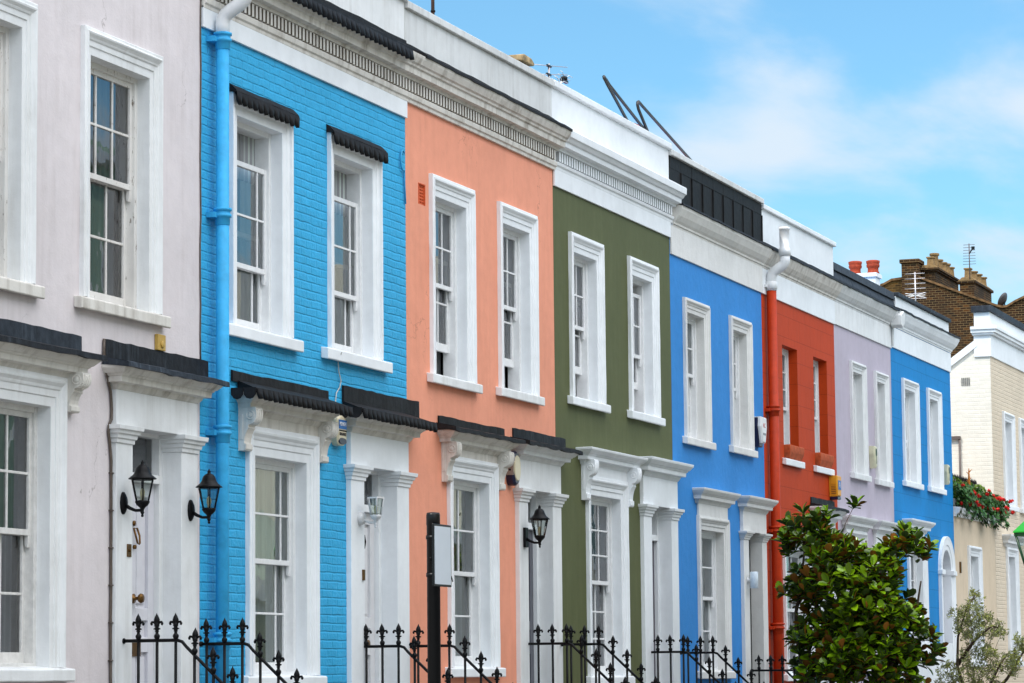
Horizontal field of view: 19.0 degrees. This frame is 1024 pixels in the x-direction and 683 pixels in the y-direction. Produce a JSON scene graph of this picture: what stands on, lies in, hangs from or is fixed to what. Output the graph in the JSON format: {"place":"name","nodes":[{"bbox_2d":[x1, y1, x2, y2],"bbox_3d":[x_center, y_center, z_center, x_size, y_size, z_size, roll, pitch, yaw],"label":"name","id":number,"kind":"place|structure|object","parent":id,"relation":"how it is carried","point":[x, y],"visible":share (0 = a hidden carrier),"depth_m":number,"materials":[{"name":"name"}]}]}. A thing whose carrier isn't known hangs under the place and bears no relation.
{"place":"outdoors","nodes":[
{"label":"outdoors","id":0,"kind":"place"},
{"bbox_2d":[408,0,1023,304],"label":"sky","id":1,"kind":"structure","parent":0,"point":[891,131],"materials":[{"name":"blue"}]},
{"label":"ground","id":2,"kind":"structure","parent":0,"visible":0},
{"bbox_2d":[880,253,1023,357],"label":"brick house","id":3,"kind":"structure","parent":2,"relation":"on","point":[939,281],"depth_m":77.54,"materials":[{"name":"brick"}]},
{"bbox_2d":[963,244,975,278],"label":"tv aerial","id":4,"kind":"object","parent":3,"relation":"attached to","point":[972,248],"visible":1,"depth_m":77.37,"materials":[{"name":"grey metal"}]},
{"bbox_2d":[998,293,1006,304],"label":"satellite dish","id":5,"kind":"object","parent":3,"relation":"attached to","point":[1002,299],"visible":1,"depth_m":77.02,"materials":[{"name":"black paint"}]},
{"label":"front yard","id":6,"kind":"structure","parent":0,"visible":0},
{"bbox_2d":[0,0,229,682],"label":"terraced house","id":7,"kind":"structure","parent":6,"relation":"on","point":[108,385],"depth_m":23.73,"materials":[{"name":"white paint"}]},
{"bbox_2d":[0,0,44,298],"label":"window","id":8,"kind":"structure","parent":7,"relation":"in","point":[18,18],"depth_m":22.76,"materials":[{"name":"white paint"}]},
{"bbox_2d":[0,318,107,681],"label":"window","id":9,"kind":"structure","parent":7,"relation":"in","point":[44,375],"depth_m":22.88,"materials":[{"name":"white paint"}]},
{"bbox_2d":[74,25,170,328],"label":"window","id":10,"kind":"structure","parent":7,"relation":"in","point":[122,87],"depth_m":24.66,"materials":[{"name":"white paint"}]},
{"bbox_2d":[120,460,156,516],"bbox_3d":[-2.903,1.143,23.871,0.282,0.448,0.224,-3,-7,20],"label":"wall lamp","id":11,"kind":"object","parent":7,"relation":"attached to","point":[142,473],"visible":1,"depth_m":23.83,"materials":[{"name":"black metal"}]},
{"bbox_2d":[132,483,153,682],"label":"front door","id":12,"kind":"structure","parent":7,"relation":"in","point":[142,527],"depth_m":24.67,"materials":[{"name":"white wood"}]},
{"bbox_2d":[187,469,221,523],"bbox_3d":[-2.496,1.262,24.994,0.282,0.448,0.224,-3,-7,20],"label":"wall lamp","id":13,"kind":"object","parent":7,"relation":"attached to","point":[208,482],"visible":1,"depth_m":24.96,"materials":[{"name":"black metal"}]},
{"bbox_2d":[199,617,303,682],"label":"stair railing","id":14,"kind":"object","parent":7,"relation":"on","point":[224,626],"visible":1,"depth_m":24.95,"materials":[{"name":"black metal"}]},
{"bbox_2d":[122,613,238,682],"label":"stair railing","id":15,"kind":"object","parent":6,"relation":"on","point":[138,640],"visible":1,"depth_m":23.65,"materials":[{"name":"black metal"}]},
{"bbox_2d":[199,0,437,682],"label":"terraced house","id":16,"kind":"structure","parent":6,"relation":"on","point":[319,94],"depth_m":27.62,"materials":[{"name":"blue brick"}]},
{"bbox_2d":[206,0,251,682],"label":"drainpipe","id":17,"kind":"object","parent":16,"relation":"attached to","point":[220,39],"visible":0.94,"depth_m":25.63,"materials":[{"name":"blue plastic"}]},
{"bbox_2d":[229,83,303,352],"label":"window","id":18,"kind":"structure","parent":16,"relation":"in","point":[261,158],"depth_m":27.10,"materials":[{"name":"white paint"}]},
{"bbox_2d":[231,370,352,682],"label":"window","id":19,"kind":"structure","parent":16,"relation":"in","point":[286,429],"depth_m":27.22,"materials":[{"name":"white paint"}]},
{"bbox_2d":[331,415,346,445],"bbox_3d":[-1.580,0.815,28.065,0.078,0.280,0.210,-3,-7,20],"label":"alarm box","id":20,"kind":"object","parent":16,"relation":"attached to","point":[340,438],"visible":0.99,"depth_m":28.02,"materials":[{"name":"beige plastic"}]},
{"bbox_2d":[321,124,392,373],"bbox_3d":[-1.572,-0.849,28.725,0.410,2.193,1.560,-3,-7,20],"label":"window","id":21,"kind":"structure","parent":16,"relation":"in","point":[355,316],"depth_m":29.07,"materials":[{"name":"white paint"}]},
{"bbox_2d":[364,513,374,682],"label":"front door","id":22,"kind":"structure","parent":16,"relation":"in","point":[368,528],"depth_m":29.12,"materials":[{"name":"white wood"}]},
{"bbox_2d":[357,496,383,527],"bbox_3d":[-1.296,1.583,28.362,0.247,0.286,0.151,-3,-7,20],"label":"wall lamp","id":23,"kind":"object","parent":16,"relation":"attached to","point":[361,518],"visible":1,"depth_m":28.34,"materials":[{"name":"white metal"}]},
{"bbox_2d":[364,623,453,682],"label":"stair railing","id":24,"kind":"object","parent":6,"relation":"on","point":[414,643],"visible":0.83,"depth_m":28.25,"materials":[{"name":"black metal"}]},
{"bbox_2d":[410,624,501,682],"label":"stair railing","id":25,"kind":"object","parent":6,"relation":"on","point":[464,642],"visible":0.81,"depth_m":29.25,"materials":[{"name":"black metal"}]},
{"bbox_2d":[404,1,582,682],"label":"terraced house","id":26,"kind":"structure","parent":6,"relation":"on","point":[487,135],"depth_m":31.83,"materials":[{"name":"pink paint"}]},
{"bbox_2d":[430,0,434,14],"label":"aerial pole","id":27,"kind":"object","parent":26,"relation":"on","point":[432,10],"visible":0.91,"depth_m":32.68,"materials":[{"name":"metal"}]},
{"bbox_2d":[427,173,482,393],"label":"window","id":28,"kind":"structure","parent":26,"relation":"in","point":[452,205],"depth_m":31.47,"materials":[{"name":"white paint"}]},
{"bbox_2d":[436,415,525,677],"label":"window","id":29,"kind":"structure","parent":26,"relation":"in","point":[476,459],"depth_m":31.71,"materials":[{"name":"white paint"}]},
{"bbox_2d":[506,451,520,485],"bbox_3d":[0.016,1.341,32.420,0.103,0.370,0.205,-3,-7,20],"label":"alarm box","id":30,"kind":"object","parent":26,"relation":"attached to","point":[513,474],"visible":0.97,"depth_m":32.35,"materials":[{"name":"beige plastic"}]},
{"bbox_2d":[496,201,544,405],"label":"window","id":31,"kind":"structure","parent":26,"relation":"in","point":[517,229],"depth_m":33.29,"materials":[{"name":"white paint"}]},
{"bbox_2d":[528,530,533,682],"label":"front door","id":32,"kind":"structure","parent":26,"relation":"in","point":[530,533],"depth_m":33.41,"materials":[{"name":"grey wood"}]},
{"bbox_2d":[523,505,549,547],"bbox_3d":[0.267,1.966,32.619,0.287,0.457,0.228,-3,-7,20],"label":"wall lamp","id":33,"kind":"object","parent":26,"relation":"attached to","point":[539,515],"visible":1,"depth_m":32.59,"materials":[{"name":"black metal"}]},
{"bbox_2d":[528,623,629,682],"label":"stair railing","id":34,"kind":"object","parent":6,"relation":"on","point":[581,640],"visible":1,"depth_m":32.46,"materials":[{"name":"black metal"}]},
{"bbox_2d":[509,54,693,682],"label":"terraced house","id":35,"kind":"structure","parent":6,"relation":"on","point":[618,194],"depth_m":36.02,"materials":[{"name":"green paint"}]},
{"bbox_2d":[534,64,567,77],"bbox_3d":[0.480,-2.811,38.910,0.030,1.636,1.432,-3,-7,20],"label":"tv aerial","id":36,"kind":"object","parent":35,"relation":"attached to","point":[549,66],"visible":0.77,"depth_m":38.95,"materials":[{"name":"metal"}]},
{"bbox_2d":[553,71,572,83],"bbox_3d":[0.627,-2.711,39.322,0.100,1.526,0.802,-3,-7,20],"label":"tv aerial","id":37,"kind":"object","parent":35,"relation":"attached to","point":[563,79],"visible":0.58,"depth_m":39.47,"materials":[{"name":"grey metal"}]},
{"bbox_2d":[567,231,610,413],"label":"window","id":38,"kind":"structure","parent":35,"relation":"in","point":[586,257],"depth_m":35.47,"materials":[{"name":"white paint"}]},
{"bbox_2d":[576,447,647,682],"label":"window","id":39,"kind":"structure","parent":35,"relation":"in","point":[609,479],"depth_m":35.89,"materials":[{"name":"white paint"}]},
{"bbox_2d":[627,256,665,425],"bbox_3d":[1.500,0.009,37.173,0.326,1.964,1.336,-3,-7,20],"label":"window","id":40,"kind":"structure","parent":35,"relation":"in","point":[643,288],"depth_m":37.50,"materials":[{"name":"white paint"}]},
{"bbox_2d":[652,541,655,677],"bbox_3d":[1.615,3.552,37.318,0.050,2.258,0.696,-3,-7,20],"label":"front door","id":41,"kind":"structure","parent":35,"relation":"in","point":[652,541],"depth_m":37.64,"materials":[{"name":"silver wood"}]},
{"bbox_2d":[561,625,659,682],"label":"stair railing","id":42,"kind":"object","parent":6,"relation":"on","point":[584,631],"visible":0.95,"depth_m":33.42,"materials":[{"name":"black metal"}]},
{"bbox_2d":[651,634,735,682],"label":"stair railing","id":43,"kind":"object","parent":6,"relation":"on","point":[683,651],"visible":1,"depth_m":36.58,"materials":[{"name":"black metal"}]},
{"bbox_2d":[680,635,764,682],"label":"stair railing","id":44,"kind":"object","parent":6,"relation":"on","point":[725,654],"visible":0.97,"depth_m":37.59,"materials":[{"name":"black metal"}]},
{"bbox_2d":[668,149,778,682],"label":"terraced house","id":45,"kind":"structure","parent":6,"relation":"on","point":[719,252],"depth_m":40.11,"materials":[{"name":"blue paint"}]},
{"bbox_2d":[602,75,644,128],"bbox_3d":[1.587,-2.780,38.761,0.060,0.698,2.760,-3,-7,20],"label":"roof ladder rail","id":46,"kind":"object","parent":45,"relation":"on","point":[612,91],"visible":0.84,"depth_m":38.05,"materials":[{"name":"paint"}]},
{"bbox_2d":[636,100,691,159],"bbox_3d":[2.051,-2.663,40.042,0.060,0.532,2.823,-3,-7,20],"label":"roof ladder rail","id":47,"kind":"object","parent":45,"relation":"on","point":[645,109],"visible":0.84,"depth_m":39.41,"materials":[{"name":"metal"}]},
{"bbox_2d":[682,297,715,450],"bbox_3d":[2.270,0.425,39.271,0.327,1.877,1.290,-3,-7,20],"label":"window","id":48,"kind":"structure","parent":45,"relation":"in","point":[696,316],"depth_m":39.61,"materials":[{"name":"white paint"}]},
{"bbox_2d":[692,487,740,678],"bbox_3d":[2.535,3.139,39.545,0.438,2.415,1.720,-3,-7,20],"label":"window","id":49,"kind":"structure","parent":45,"relation":"in","point":[712,522],"depth_m":40.00,"materials":[{"name":"white paint"}]},
{"bbox_2d":[728,315,757,457],"bbox_3d":[2.982,0.618,41.237,0.327,1.848,1.206,-3,-7,20],"label":"window","id":50,"kind":"structure","parent":45,"relation":"in","point":[741,379],"depth_m":41.54,"materials":[{"name":"white paint"}]},
{"bbox_2d":[747,572,757,587],"bbox_3d":[3.215,3.184,40.913,0.145,0.220,0.110,-3,-7,20],"label":"wall lamp","id":51,"kind":"object","parent":45,"relation":"attached to","point":[753,580],"visible":1,"depth_m":40.86,"materials":[{"name":"white plastic"}]},
{"bbox_2d":[754,416,766,447],"bbox_3d":[3.389,1.237,41.847,0.121,0.410,0.320,-3,-7,20],"label":"alarm box","id":52,"kind":"object","parent":45,"relation":"attached to","point":[760,426],"visible":1,"depth_m":41.74,"materials":[{"name":"white plastic"}]},
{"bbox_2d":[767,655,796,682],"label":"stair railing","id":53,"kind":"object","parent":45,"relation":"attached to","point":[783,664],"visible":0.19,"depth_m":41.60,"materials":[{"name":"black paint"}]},
{"bbox_2d":[751,655,797,682],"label":"stair railing","id":54,"kind":"object","parent":6,"relation":"on","point":[770,669],"visible":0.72,"depth_m":40.71,"materials":[{"name":"black metal"}]},
{"bbox_2d":[761,204,849,682],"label":"terraced house","id":55,"kind":"structure","parent":6,"relation":"on","point":[809,287],"depth_m":44.34,"materials":[{"name":"red paint"}]},
{"bbox_2d":[764,227,790,682],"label":"drainpipe","id":56,"kind":"object","parent":55,"relation":"attached to","point":[773,409],"visible":0.93,"depth_m":42.37,"materials":[{"name":"red plastic"}]},
{"bbox_2d":[782,345,804,468],"bbox_3d":[3.875,0.929,43.745,0.332,1.735,1.060,-3,-7,20],"label":"window","id":57,"kind":"structure","parent":55,"relation":"in","point":[789,355],"depth_m":44.12,"materials":[{"name":"white wood"}]},
{"bbox_2d":[784,444,803,461],"bbox_3d":[3.971,1.594,43.672,0.200,0.205,0.800,-3,-7,20],"label":"window trough","id":58,"kind":"object","parent":55,"relation":"on","point":[793,452],"depth_m":43.48,"materials":[{"name":"orange ceramic"}]},
{"bbox_2d":[782,533,815,681],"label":"window","id":59,"kind":"structure","parent":55,"relation":"in","point":[788,611],"depth_m":43.76,"materials":[{"name":"white paint"}]},
{"bbox_2d":[813,356,834,475],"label":"window","id":60,"kind":"structure","parent":55,"relation":"in","point":[819,365],"depth_m":45.76,"materials":[{"name":"white wood"}]},
{"bbox_2d":[815,452,833,468],"bbox_3d":[4.568,1.768,45.319,0.200,0.205,0.800,-3,-7,20],"label":"window trough","id":61,"kind":"object","parent":55,"relation":"on","point":[824,460],"depth_m":45.12,"materials":[{"name":"orange ceramic"}]},
{"bbox_2d":[829,475,840,499],"bbox_3d":[4.825,2.181,45.716,0.134,0.355,0.260,-3,-7,20],"label":"alarm box","id":62,"kind":"object","parent":55,"relation":"attached to","point":[835,486],"visible":1,"depth_m":45.61,"materials":[{"name":"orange plastic"}]},
{"bbox_2d":[772,494,948,682],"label":"magnolia tree","id":63,"kind":"object","parent":6,"relation":"on","point":[846,633],"visible":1,"depth_m":36.73,"materials":[{"name":"green plant"}]},
{"bbox_2d":[833,260,899,682],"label":"terraced house","id":64,"kind":"structure","parent":6,"relation":"on","point":[866,312],"depth_m":47.96,"materials":[{"name":"purple paint"}]},
{"bbox_2d":[841,515,877,670],"bbox_3d":[5.224,3.886,46.920,0.423,2.380,1.760,-3,-7,20],"label":"window","id":65,"kind":"structure","parent":64,"relation":"in","point":[861,525],"depth_m":46.94,"materials":[{"name":"white paint"}]},
{"bbox_2d":[849,360,871,481],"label":"window","id":66,"kind":"structure","parent":64,"relation":"in","point":[857,371],"depth_m":47.88,"materials":[{"name":"white paint"}]},
{"bbox_2d":[869,446,876,468],"bbox_3d":[5.686,1.821,48.222,0.102,0.350,0.180,-3,-7,20],"label":"alarm box","id":67,"kind":"object","parent":64,"relation":"attached to","point":[873,456],"visible":1,"depth_m":48.16,"materials":[{"name":"beige plastic"}]},
{"bbox_2d":[873,370,893,487],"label":"window","id":68,"kind":"structure","parent":64,"relation":"in","point":[883,471],"depth_m":49.35,"materials":[{"name":"white paint"}]},
{"bbox_2d":[890,292,960,682],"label":"terraced house","id":69,"kind":"structure","parent":6,"relation":"on","point":[924,341],"depth_m":52.10,"materials":[{"name":"paint"}]},
{"bbox_2d":[901,378,923,489],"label":"window","id":70,"kind":"structure","parent":69,"relation":"in","point":[910,393],"depth_m":51.45,"materials":[{"name":"white paint"}]},
{"bbox_2d":[905,272,924,300],"bbox_3d":[8.068,-0.907,61.307,0.449,0.970,0.024,-3,-7,20],"label":"tv aerial","id":71,"kind":"object","parent":69,"relation":"attached to","point":[915,288],"visible":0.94,"depth_m":61.32,"materials":[{"name":"metal"}]},
{"bbox_2d":[902,518,935,659],"bbox_3d":[6.668,4.140,50.912,0.431,2.316,1.800,-3,-7,20],"label":"window","id":72,"kind":"structure","parent":69,"relation":"in","point":[916,572],"depth_m":51.49,"materials":[{"name":"white paint"}]},
{"bbox_2d":[926,388,946,494],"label":"window","id":73,"kind":"structure","parent":69,"relation":"in","point":[933,398],"depth_m":53.19,"materials":[{"name":"white paint"}]},
{"bbox_2d":[944,464,949,484],"bbox_3d":[7.578,2.323,53.447,0.102,0.350,0.180,-3,-7,20],"label":"alarm box","id":74,"kind":"object","parent":69,"relation":"attached to","point":[946,474],"visible":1,"depth_m":53.38,"materials":[{"name":"beige plastic"}]},
{"bbox_2d":[950,305,1023,682],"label":"corner house","id":75,"kind":"structure","parent":6,"relation":"on","point":[987,396],"depth_m":58.06,"materials":[{"name":"beige brick"}]},
{"bbox_2d":[953,481,988,521],"bbox_3d":[8.158,2.872,54.875,0.588,0.732,1.692,-3,-7,20],"label":"flower box","id":76,"kind":"object","parent":75,"relation":"attached to","point":[970,499],"visible":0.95,"depth_m":54.56,"materials":[{"name":"green plant"}]},
{"bbox_2d":[952,475,963,505],"bbox_3d":[7.874,2.709,54.687,0.401,0.652,0.848,-3,-7,20],"label":"box ball","id":77,"kind":"object","parent":76,"relation":"in","point":[958,479],"visible":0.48,"depth_m":54.53,"materials":[{"name":"green plant"}]},
{"bbox_2d":[967,468,971,486],"bbox_3d":[8.252,2.618,55.333,0.122,0.666,0.218,-3,-7,20],"label":"withered plant","id":78,"kind":"object","parent":76,"relation":"in","point":[969,478],"visible":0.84,"depth_m":55.34,"materials":[{"name":"brown plant"}]},
{"bbox_2d":[967,545,987,666],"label":"window","id":79,"kind":"structure","parent":75,"relation":"in","point":[974,554],"depth_m":55.96,"materials":[{"name":"white paint"}]},
{"bbox_2d":[972,486,1014,530],"bbox_3d":[8.834,3.098,56.731,0.590,0.780,2.269,-3,-7,20],"label":"flower box","id":80,"kind":"object","parent":75,"relation":"attached to","point":[995,504],"visible":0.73,"depth_m":56.61,"materials":[{"name":"green plant"}]},
{"bbox_2d":[974,484,986,494],"bbox_3d":[8.624,2.924,56.747,0.399,0.593,0.776,-3,-7,20],"label":"box ball","id":81,"kind":"object","parent":80,"relation":"in","point":[981,486],"visible":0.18,"depth_m":56.67,"materials":[{"name":"green plant"}]},
{"bbox_2d":[992,411,1019,511],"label":"window","id":82,"kind":"structure","parent":75,"relation":"in","point":[1008,420],"depth_m":59.63,"materials":[{"name":"white paint"}]},
{"bbox_2d":[995,534,1023,666],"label":"window","id":83,"kind":"structure","parent":75,"relation":"in","point":[1009,541],"depth_m":59.32,"materials":[{"name":"white paint"}]},
{"bbox_2d":[1018,418,1023,513],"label":"window","id":84,"kind":"structure","parent":75,"relation":"in","point":[1020,421],"depth_m":60.36,"materials":[{"name":"white paint"}]},
{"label":"pavement","id":85,"kind":"structure","parent":0,"visible":0},
{"bbox_2d":[426,512,452,682],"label":"sign post","id":86,"kind":"object","parent":85,"relation":"on","point":[438,539],"visible":1,"depth_m":19.19,"materials":[{"name":"black metal"}]},
{"bbox_2d":[933,586,1023,682],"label":"olive tree","id":87,"kind":"object","parent":85,"relation":"on","point":[1012,661],"visible":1,"depth_m":43.63,"materials":[{"name":"green plant"}]},
{"bbox_2d":[1013,522,1023,563],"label":"street lamp","id":88,"kind":"object","parent":85,"relation":"on","point":[1018,531],"visible":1,"depth_m":35.92,"materials":[{"name":"green metal"}]}
]}

